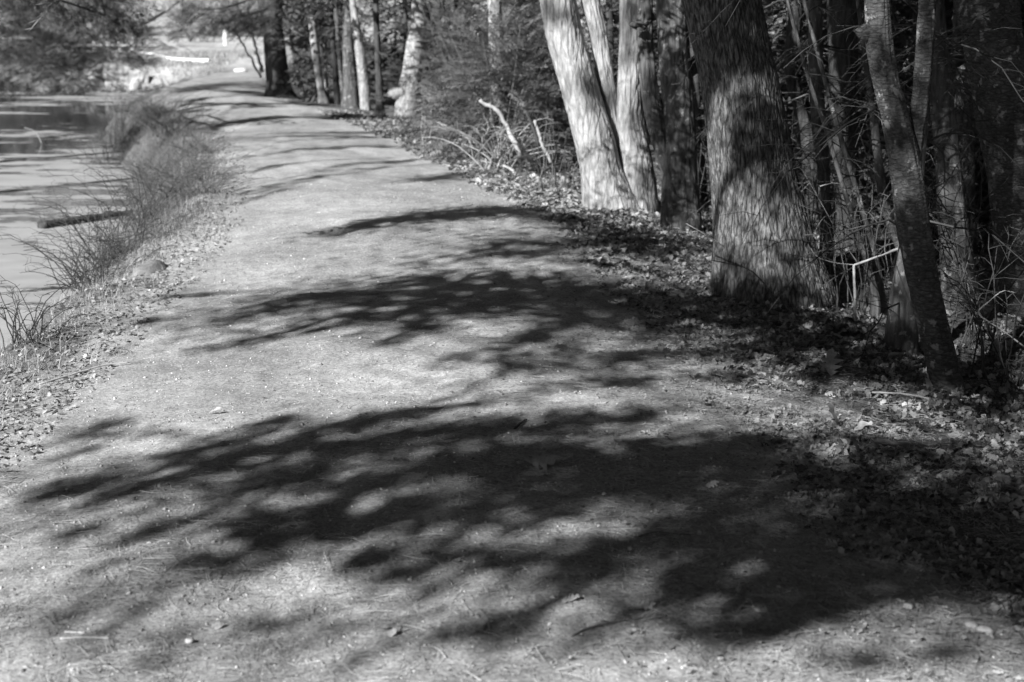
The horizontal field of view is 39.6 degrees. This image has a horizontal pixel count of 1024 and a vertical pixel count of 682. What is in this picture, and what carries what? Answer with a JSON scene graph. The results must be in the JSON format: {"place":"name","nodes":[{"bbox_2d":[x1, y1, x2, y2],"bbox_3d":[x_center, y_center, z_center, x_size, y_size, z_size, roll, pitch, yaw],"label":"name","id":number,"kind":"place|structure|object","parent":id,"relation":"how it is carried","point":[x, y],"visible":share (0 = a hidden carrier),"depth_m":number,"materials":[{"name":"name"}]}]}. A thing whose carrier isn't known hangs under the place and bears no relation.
{"place":"outdoors","nodes":[
{"label":"outdoors","id":0,"kind":"place"},
{"bbox_2d":[0,91,145,349],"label":"pond","id":1,"kind":"structure","parent":0,"point":[25,153],"depth_m":20.29,"materials":[{"name":"liquid"}]},
{"bbox_2d":[37,210,130,228],"bbox_3d":[-4.887,-1.403,16.356,0.128,0.133,1.272,9,15,35],"label":"floating log","id":2,"kind":"object","parent":1,"relation":"on","point":[44,223],"visible":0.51,"depth_m":16.15,"materials":[{"name":"grey wood"}]},
{"bbox_2d":[83,48,263,91],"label":"meadow grass","id":3,"kind":"structure","parent":0,"point":[221,54],"depth_m":49.80,"materials":[{"name":"plant"}]},
{"bbox_2d":[0,0,824,76],"bbox_3d":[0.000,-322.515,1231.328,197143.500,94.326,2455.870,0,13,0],"label":"hill","id":4,"kind":"structure","parent":0,"point":[156,30],"depth_m":99.39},
{"bbox_2d":[0,70,1023,681],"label":"path","id":5,"kind":"structure","parent":0,"point":[312,148],"depth_m":5.04,"materials":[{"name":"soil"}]},
{"bbox_2d":[3,160,1010,681],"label":"leaf scraps","id":6,"kind":"object","parent":5,"relation":"on","point":[419,484],"visible":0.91,"depth_m":4.45,"materials":[{"name":"plant"}]},
{"bbox_2d":[522,452,558,469],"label":"dead leaf","id":7,"kind":"object","parent":5,"relation":"on","point":[542,460],"visible":1,"depth_m":4.99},
{"bbox_2d":[0,36,1023,587],"bbox_3d":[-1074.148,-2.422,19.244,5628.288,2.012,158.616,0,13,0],"label":"ground","id":8,"kind":"structure","parent":0,"point":[248,66],"depth_m":8.79,"materials":[{"name":"soil"}]},
{"bbox_2d":[0,71,39,92],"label":"shrub","id":9,"kind":"object","parent":8,"relation":"on","point":[11,83],"visible":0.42,"depth_m":46.74,"materials":[{"name":"grey plant"}]},
{"bbox_2d":[0,80,58,97],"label":"shrub","id":10,"kind":"object","parent":8,"relation":"on","point":[14,94],"visible":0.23,"depth_m":44.44,"materials":[{"name":"grey plant"}]},
{"bbox_2d":[0,43,81,75],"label":"shrub","id":11,"kind":"object","parent":8,"relation":"on","point":[19,60],"visible":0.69,"depth_m":47.37,"materials":[{"name":"grey plant"}]},
{"bbox_2d":[0,275,96,350],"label":"clump","id":12,"kind":"object","parent":8,"relation":"on","point":[13,327],"visible":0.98,"depth_m":7.39,"materials":[{"name":"plant"}]},
{"bbox_2d":[0,0,97,60],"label":"shrub","id":13,"kind":"object","parent":8,"relation":"on","point":[19,21],"visible":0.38,"depth_m":50.60,"materials":[{"name":"grey plant"}]},
{"bbox_2d":[0,21,123,68],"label":"shrub","id":14,"kind":"object","parent":8,"relation":"on","point":[44,39],"visible":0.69,"depth_m":48.62,"materials":[{"name":"grey plant"}]},
{"bbox_2d":[30,75,101,94],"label":"shrub","id":15,"kind":"object","parent":8,"relation":"on","point":[54,90],"visible":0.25,"depth_m":45.30,"materials":[{"name":"grey plant"}]},
{"bbox_2d":[23,49,118,88],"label":"shrub","id":16,"kind":"object","parent":8,"relation":"on","point":[83,59],"visible":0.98,"depth_m":46.45,"materials":[{"name":"grey plant"}]},
{"bbox_2d":[0,226,152,293],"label":"clump","id":17,"kind":"object","parent":8,"relation":"on","point":[82,275],"visible":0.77,"depth_m":10.40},
{"bbox_2d":[0,0,166,46],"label":"shore hemlock","id":18,"kind":"object","parent":8,"relation":"on","point":[29,4],"visible":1,"depth_m":20.10,"materials":[{"name":"grey plant"}]},
{"bbox_2d":[2,175,181,275],"bbox_3d":[-3.602,-1.037,12.402,1.537,0.891,1.568,-9,15,-34],"label":"clump","id":19,"kind":"object","parent":8,"relation":"on","point":[106,208],"visible":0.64,"depth_m":12.35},
{"bbox_2d":[45,124,144,162],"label":"clump","id":20,"kind":"object","parent":8,"relation":"on","point":[99,161],"visible":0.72,"depth_m":23.52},
{"bbox_2d":[37,0,153,36],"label":"shrub","id":21,"kind":"object","parent":8,"relation":"on","point":[144,31],"visible":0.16,"depth_m":95.24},
{"bbox_2d":[56,42,134,55],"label":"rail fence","id":22,"kind":"object","parent":8,"relation":"on","point":[121,46],"visible":0.27,"depth_m":53.77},
{"bbox_2d":[0,222,204,290],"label":"clump","id":23,"kind":"object","parent":8,"relation":"on","point":[97,257],"visible":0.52,"depth_m":10.95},
{"bbox_2d":[76,0,129,46],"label":"young hemlock","id":24,"kind":"object","parent":8,"relation":"on","point":[96,26],"visible":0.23,"depth_m":64.56,"materials":[{"name":"grey plant"}]},
{"bbox_2d":[44,230,168,290],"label":"clump","id":25,"kind":"object","parent":8,"relation":"on","point":[101,266],"visible":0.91,"depth_m":9.74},
{"bbox_2d":[23,25,189,51],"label":"shrub","id":26,"kind":"object","parent":8,"relation":"on","point":[132,39],"visible":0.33,"depth_m":60.60,"materials":[{"name":"grey plant"}]},
{"bbox_2d":[60,39,162,67],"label":"shrub","id":27,"kind":"object","parent":8,"relation":"on","point":[128,56],"visible":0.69,"depth_m":48.04,"materials":[{"name":"grey plant"}]},
{"bbox_2d":[83,63,148,91],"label":"rock","id":28,"kind":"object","parent":8,"relation":"on","point":[129,76],"depth_m":47.00,"materials":[{"name":"stone"}]},
{"bbox_2d":[76,83,159,154],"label":"clump","id":29,"kind":"object","parent":8,"relation":"on","point":[118,131],"visible":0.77,"depth_m":24.68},
{"bbox_2d":[37,198,212,269],"bbox_3d":[-3.080,-0.824,11.401,1.315,0.647,1.210,0,13,0],"label":"clump","id":30,"kind":"object","parent":8,"relation":"on","point":[120,221],"visible":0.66,"depth_m":11.32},
{"bbox_2d":[0,95,250,429],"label":"dry grass","id":31,"kind":"structure","parent":8,"relation":"on","point":[89,310],"depth_m":8.56,"materials":[{"name":"plant"}]},
{"bbox_2d":[0,137,251,487],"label":"bank litter","id":32,"kind":"object","parent":8,"relation":"on","point":[48,407],"visible":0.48,"depth_m":7.48,"materials":[{"name":"grey plant"}]},
{"bbox_2d":[38,159,223,231],"bbox_3d":[-3.319,-1.353,13.089,1.714,0.677,1.368,6,14,27],"label":"clump","id":33,"kind":"object","parent":8,"relation":"on","point":[152,200],"visible":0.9,"depth_m":13.18,"materials":[{"name":"plant"}]},
{"bbox_2d":[8,90,283,313],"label":"tall dry grass","id":34,"kind":"structure","parent":8,"relation":"on","point":[170,205],"depth_m":16.01,"materials":[{"name":"plant"}]},
{"bbox_2d":[132,260,167,277],"bbox_3d":[-2.380,-0.287,9.417,0.266,0.477,0.580,0,13,0],"label":"boulder","id":35,"kind":"object","parent":8,"relation":"on","point":[152,266],"visible":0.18,"depth_m":9.31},
{"bbox_2d":[92,84,208,120],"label":"twiggy shrub","id":36,"kind":"object","parent":8,"relation":"on","point":[141,98],"visible":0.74,"depth_m":25.68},
{"bbox_2d":[82,92,230,137],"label":"twiggy shrub","id":37,"kind":"object","parent":8,"relation":"on","point":[177,119],"visible":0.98,"depth_m":21.26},
{"bbox_2d":[78,137,247,195],"bbox_3d":[-4.262,-2.193,17.703,2.162,0.684,2.140,-9,15,-35],"label":"twiggy shrub","id":38,"kind":"object","parent":8,"relation":"on","point":[138,164],"visible":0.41,"depth_m":17.49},
{"bbox_2d":[86,142,271,200],"bbox_3d":[-3.476,-1.810,14.831,1.807,0.620,1.900,0,13,0],"label":"twiggy shrub","id":39,"kind":"object","parent":8,"relation":"on","point":[194,166],"visible":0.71,"depth_m":14.71,"materials":[{"name":"plant"}]},
{"bbox_2d":[165,1,218,41],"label":"shrub","id":40,"kind":"object","parent":8,"relation":"on","point":[187,33],"visible":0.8,"depth_m":76.07,"materials":[{"name":"grey plant"}]},
{"bbox_2d":[122,160,272,200],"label":"twiggy shrub","id":41,"kind":"object","parent":8,"relation":"on","point":[218,183],"visible":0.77,"depth_m":13.56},
{"bbox_2d":[136,124,258,157],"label":"clump","id":42,"kind":"object","parent":8,"relation":"on","point":[215,141],"visible":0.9,"depth_m":17.67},
{"bbox_2d":[152,0,262,36],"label":"shrub","id":43,"kind":"object","parent":8,"relation":"on","point":[180,34],"visible":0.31,"depth_m":94.86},
{"bbox_2d":[223,0,263,72],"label":"sapling","id":44,"kind":"object","parent":8,"relation":"on","point":[261,70],"visible":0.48,"depth_m":31.39,"materials":[{"name":"white plant"}]},
{"bbox_2d":[168,0,363,99],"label":"tree","id":45,"kind":"object","parent":8,"relation":"on","point":[271,24],"visible":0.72,"depth_m":30.82,"materials":[{"name":"black plant"}]},
{"bbox_2d":[257,0,326,100],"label":"tree","id":46,"kind":"object","parent":8,"relation":"on","point":[293,51],"visible":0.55,"depth_m":30.38,"materials":[{"name":"white plant"}]},
{"bbox_2d":[275,0,329,100],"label":"tree","id":47,"kind":"object","parent":8,"relation":"on","point":[325,67],"visible":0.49,"depth_m":30.27,"materials":[{"name":"grey plant"}]},
{"bbox_2d":[283,0,343,89],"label":"young hemlock","id":48,"kind":"object","parent":8,"relation":"on","point":[314,84],"visible":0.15,"depth_m":36.33,"materials":[{"name":"grey plant"}]},
{"bbox_2d":[305,0,342,106],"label":"tree","id":49,"kind":"object","parent":8,"relation":"on","point":[338,45],"visible":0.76,"depth_m":28.54,"materials":[{"name":"grey plant"}]},
{"bbox_2d":[283,0,368,108],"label":"tree","id":50,"kind":"object","parent":8,"relation":"on","point":[352,100],"visible":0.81,"depth_m":27.66,"materials":[{"name":"grey plant"}]},
{"bbox_2d":[269,0,388,105],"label":"young hemlock","id":51,"kind":"object","parent":8,"relation":"on","point":[303,41],"visible":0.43,"depth_m":29.83,"materials":[{"name":"grey plant"}]},
{"bbox_2d":[264,0,400,103],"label":"tree","id":52,"kind":"object","parent":8,"relation":"on","point":[323,98],"visible":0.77,"depth_m":29.48,"materials":[{"name":"white plant"}]},
{"bbox_2d":[303,0,371,110],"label":"tree","id":53,"kind":"object","parent":8,"relation":"on","point":[364,85],"visible":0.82,"depth_m":27.21,"materials":[{"name":"white plant"}]},
{"bbox_2d":[287,0,394,80],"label":"young hemlock","id":54,"kind":"object","parent":8,"relation":"on","point":[303,53],"visible":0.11,"depth_m":43.64,"materials":[{"name":"grey plant"}]},
{"bbox_2d":[336,0,423,117],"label":"tree","id":55,"kind":"object","parent":8,"relation":"on","point":[380,107],"visible":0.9,"depth_m":24.04,"materials":[{"name":"grey plant"}]},
{"bbox_2d":[364,0,410,68],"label":"young hemlock","id":56,"kind":"object","parent":8,"relation":"on","point":[396,19],"visible":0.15,"depth_m":49.63,"materials":[{"name":"grey plant"}]},
{"bbox_2d":[347,0,456,116],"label":"bent path tree","id":57,"kind":"object","parent":8,"relation":"on","point":[400,101],"visible":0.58,"depth_m":25.90,"materials":[{"name":"grey plant"}]},
{"bbox_2d":[354,0,475,90],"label":"young hemlock","id":58,"kind":"object","parent":8,"relation":"on","point":[403,27],"visible":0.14,"depth_m":36.53,"materials":[{"name":"grey plant"}]},
{"bbox_2d":[403,0,487,127],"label":"evergreen bush","id":59,"kind":"object","parent":8,"relation":"on","point":[439,41],"visible":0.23,"depth_m":22.07,"materials":[{"name":"grey plant"}]},
{"bbox_2d":[369,0,525,107],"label":"young hemlock","id":60,"kind":"object","parent":8,"relation":"on","point":[401,34],"visible":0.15,"depth_m":30.70,"materials":[{"name":"grey plant"}]},
{"bbox_2d":[411,92,487,154],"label":"leafless shrub","id":61,"kind":"object","parent":8,"relation":"on","point":[432,124],"visible":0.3,"depth_m":17.84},
{"bbox_2d":[411,52,489,148],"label":"evergreen bush","id":62,"kind":"object","parent":8,"relation":"on","point":[432,96],"visible":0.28,"depth_m":19.10,"materials":[{"name":"grey plant"}]},
{"bbox_2d":[368,0,571,146],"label":"evergreen bush","id":63,"kind":"object","parent":8,"relation":"on","point":[484,31],"visible":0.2,"depth_m":20.14,"materials":[{"name":"grey plant"}]},
{"bbox_2d":[420,0,541,141],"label":"tree","id":64,"kind":"object","parent":8,"relation":"on","point":[495,6],"visible":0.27,"depth_m":17.50,"materials":[{"name":"grey plant"}]},
{"bbox_2d":[400,0,579,172],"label":"evergreen bush","id":65,"kind":"object","parent":8,"relation":"on","point":[528,84],"visible":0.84,"depth_m":16.43,"materials":[{"name":"grey plant"}]},
{"bbox_2d":[424,0,565,124],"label":"young hemlock","id":66,"kind":"object","parent":8,"relation":"on","point":[459,1],"visible":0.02,"depth_m":24.73,"materials":[{"name":"grey plant"}]},
{"bbox_2d":[425,110,570,170],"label":"leafless shrub","id":67,"kind":"object","parent":8,"relation":"on","point":[482,146],"visible":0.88,"depth_m":15.59,"materials":[{"name":"plant"}]},
{"bbox_2d":[479,99,522,157],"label":"broken branch","id":68,"kind":"object","parent":8,"relation":"on","point":[512,138],"visible":0.97,"depth_m":15.40,"materials":[{"name":"white wood"}]},
{"bbox_2d":[0,220,1023,681],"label":"fallen needles","id":69,"kind":"object","parent":8,"relation":"on","point":[696,618],"visible":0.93,"depth_m":4.34,"materials":[{"name":"plant"}]},
{"bbox_2d":[25,0,1023,316],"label":"broad shaded tree","id":70,"kind":"object","parent":8,"relation":"on","point":[1003,122],"visible":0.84,"depth_m":8.18,"materials":[{"name":"black plant"}]},
{"bbox_2d":[510,100,578,191],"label":"leafless shrub","id":71,"kind":"object","parent":8,"relation":"on","point":[542,169],"visible":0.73,"depth_m":13.82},
{"bbox_2d":[472,0,618,168],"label":"evergreen bush","id":72,"kind":"object","parent":8,"relation":"on","point":[531,13],"visible":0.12,"depth_m":17.51,"materials":[{"name":"grey plant"}]},
{"bbox_2d":[476,0,654,133],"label":"young hemlock","id":73,"kind":"object","parent":8,"relation":"on","point":[615,15],"visible":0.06,"depth_m":23.65,"materials":[{"name":"grey plant"}]},
{"bbox_2d":[513,0,660,152],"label":"young hemlock","id":74,"kind":"object","parent":8,"relation":"on","point":[609,18],"visible":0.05,"depth_m":18.78,"materials":[{"name":"grey plant"}]},
{"bbox_2d":[539,0,659,213],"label":"pale clump tree","id":75,"kind":"object","parent":8,"relation":"on","point":[610,136],"visible":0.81,"depth_m":12.21,"materials":[{"name":"grey plant"}]},
{"bbox_2d":[318,109,978,294],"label":"woodland litter","id":76,"kind":"object","parent":8,"relation":"on","point":[363,120],"visible":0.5,"depth_m":12.34,"materials":[{"name":"grey plant"}]},
{"bbox_2d":[288,172,1023,681],"bbox_3d":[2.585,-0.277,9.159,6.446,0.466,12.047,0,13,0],"label":"leaf litter","id":77,"kind":"object","parent":8,"relation":"on","point":[1012,446],"visible":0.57,"depth_m":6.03,"materials":[{"name":"plant"}]},
{"bbox_2d":[629,0,702,233],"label":"shaded twin tree","id":78,"kind":"object","parent":8,"relation":"on","point":[671,126],"visible":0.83,"depth_m":11.18,"materials":[{"name":"grey plant"}]},
{"bbox_2d":[613,1,810,175],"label":"young hemlock","id":79,"kind":"object","parent":8,"relation":"on","point":[767,22],"visible":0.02,"depth_m":18.42,"materials":[{"name":"grey plant"}]},
{"bbox_2d":[643,91,803,225],"bbox_3d":[1.742,-1.676,12.275,1.473,1.394,1.350,0,13,0],"label":"leafless shrub","id":80,"kind":"object","parent":8,"relation":"on","point":[707,213],"visible":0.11,"depth_m":12.23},
{"bbox_2d":[563,0,912,205],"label":"woodland tree","id":81,"kind":"object","parent":8,"relation":"on","point":[701,156],"visible":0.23,"depth_m":13.84,"materials":[{"name":"grey plant"}]},
{"bbox_2d":[681,0,839,310],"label":"tree","id":82,"kind":"object","parent":8,"relation":"on","point":[742,97],"visible":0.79,"depth_m":8.30,"materials":[{"name":"grey plant"}]},
{"bbox_2d":[649,0,934,206],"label":"young hemlock","id":83,"kind":"object","parent":8,"relation":"on","point":[804,30],"visible":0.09,"depth_m":14.59,"materials":[{"name":"grey plant"}]},
{"bbox_2d":[766,0,880,318],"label":"leaning stem","id":84,"kind":"object","parent":8,"relation":"on","point":[874,295],"visible":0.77,"depth_m":8.19,"materials":[{"name":"grey plant"}]},
{"bbox_2d":[820,348,842,375],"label":"dead leaf","id":85,"kind":"object","parent":8,"relation":"on","point":[829,365],"visible":1,"depth_m":6.64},
{"bbox_2d":[771,10,905,173],"bbox_3d":[4.026,-4.119,18.936,2.390,4.338,2.692,0,13,-2],"label":"young hemlock","id":86,"kind":"object","parent":8,"relation":"on","point":[807,89],"visible":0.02,"depth_m":18.64,"materials":[{"name":"black plant"}]},
{"bbox_2d":[657,0,1023,219],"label":"woodland tree","id":87,"kind":"object","parent":8,"relation":"on","point":[797,16],"visible":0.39,"depth_m":12.78,"materials":[{"name":"grey plant"}]},
{"bbox_2d":[795,0,887,314],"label":"leaning stem","id":88,"kind":"object","parent":8,"relation":"on","point":[876,262],"visible":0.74,"depth_m":8.32,"materials":[{"name":"grey plant"}]},
{"bbox_2d":[700,0,985,213],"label":"young hemlock","id":89,"kind":"object","parent":8,"relation":"on","point":[801,87],"visible":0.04,"depth_m":14.72,"materials":[{"name":"black plant"}]},
{"bbox_2d":[663,0,1023,250],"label":"woodland tree","id":90,"kind":"object","parent":8,"relation":"on","point":[838,65],"visible":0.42,"depth_m":10.75,"materials":[{"name":"grey plant"}]},
{"bbox_2d":[674,0,1023,285],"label":"woodland tree","id":91,"kind":"object","parent":8,"relation":"on","point":[816,13],"visible":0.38,"depth_m":9.99,"materials":[{"name":"grey plant"}]},
{"bbox_2d":[681,0,1023,367],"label":"tree","id":92,"kind":"object","parent":8,"relation":"on","point":[901,329],"visible":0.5,"depth_m":7.29,"materials":[{"name":"grey plant"}]},
{"bbox_2d":[780,123,935,318],"bbox_3d":[1.950,-0.743,8.385,1.039,1.247,0.903,-9,15,-35],"label":"leafless shrub","id":93,"kind":"object","parent":8,"relation":"on","point":[865,293],"visible":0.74,"depth_m":8.35,"materials":[{"name":"plant"}]},
{"bbox_2d":[774,0,951,194],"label":"woodland tree","id":94,"kind":"object","parent":8,"relation":"on","point":[897,44],"visible":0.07,"depth_m":13.20,"materials":[{"name":"grey plant"}]},
{"bbox_2d":[853,248,897,320],"bbox_3d":[2.004,-0.313,7.733,0.084,0.458,0.333,-10,16,-38],"label":"bent stick","id":95,"kind":"object","parent":8,"relation":"on","point":[854,279],"visible":0.91,"depth_m":7.82,"materials":[{"name":"grey wood"}]},
{"bbox_2d":[785,69,967,277],"bbox_3d":[2.197,-1.263,9.439,1.207,1.738,1.491,-5,14,-22],"label":"leafless shrub","id":96,"kind":"object","parent":8,"relation":"on","point":[821,226],"visible":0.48,"depth_m":9.54,"materials":[{"name":"plant"}]},
{"bbox_2d":[788,0,988,244],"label":"young hemlock","id":97,"kind":"object","parent":8,"relation":"on","point":[911,41],"visible":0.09,"depth_m":12.55,"materials":[{"name":"grey plant"}]},
{"bbox_2d":[799,7,988,200],"bbox_3d":[4.608,-3.569,16.223,2.764,4.453,2.453,5,13,20],"label":"young hemlock","id":98,"kind":"object","parent":8,"relation":"on","point":[984,171],"visible":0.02,"depth_m":16.05,"materials":[{"name":"black plant"}]},
{"bbox_2d":[797,0,992,267],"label":"leafless shrub","id":99,"kind":"object","parent":8,"relation":"on","point":[983,167],"visible":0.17,"depth_m":10.39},
{"bbox_2d":[816,0,981,300],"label":"shaded stump tree","id":100,"kind":"object","parent":8,"relation":"on","point":[940,106],"visible":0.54,"depth_m":8.82,"materials":[{"name":"grey plant"}]},
{"bbox_2d":[789,61,1022,292],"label":"leafless shrub","id":101,"kind":"object","parent":8,"relation":"on","point":[894,260],"visible":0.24,"depth_m":9.39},
{"bbox_2d":[874,438,941,455],"bbox_3d":[1.517,0.407,5.449,0.282,0.032,0.029,12,18,44],"label":"ground stick","id":102,"kind":"object","parent":8,"relation":"on","point":[888,442],"visible":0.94,"depth_m":5.47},
{"bbox_2d":[794,0,1023,261],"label":"woodland tree","id":103,"kind":"object","parent":8,"relation":"on","point":[968,107],"visible":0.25,"depth_m":11.31,"materials":[{"name":"grey plant"}]},
{"bbox_2d":[853,0,965,400],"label":"forked tree","id":104,"kind":"object","parent":8,"relation":"on","point":[904,131],"visible":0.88,"depth_m":6.16,"materials":[{"name":"grey plant"}]},
{"bbox_2d":[837,0,989,278],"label":"leaning stem","id":105,"kind":"object","parent":8,"relation":"on","point":[878,160],"visible":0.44,"depth_m":8.54,"materials":[{"name":"grey plant"}]},
{"bbox_2d":[865,127,1023,352],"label":"leafless shrub","id":106,"kind":"object","parent":8,"relation":"on","point":[962,275],"visible":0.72,"depth_m":7.52,"materials":[{"name":"plant"}]},
{"bbox_2d":[876,0,1023,255],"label":"young hemlock","id":107,"kind":"object","parent":8,"relation":"on","point":[958,56],"visible":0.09,"depth_m":11.50,"materials":[{"name":"black plant"}]},
{"bbox_2d":[937,222,1023,393],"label":"leafless shrub","id":108,"kind":"object","parent":8,"relation":"on","point":[993,278],"visible":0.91,"depth_m":6.80,"materials":[{"name":"plant"}]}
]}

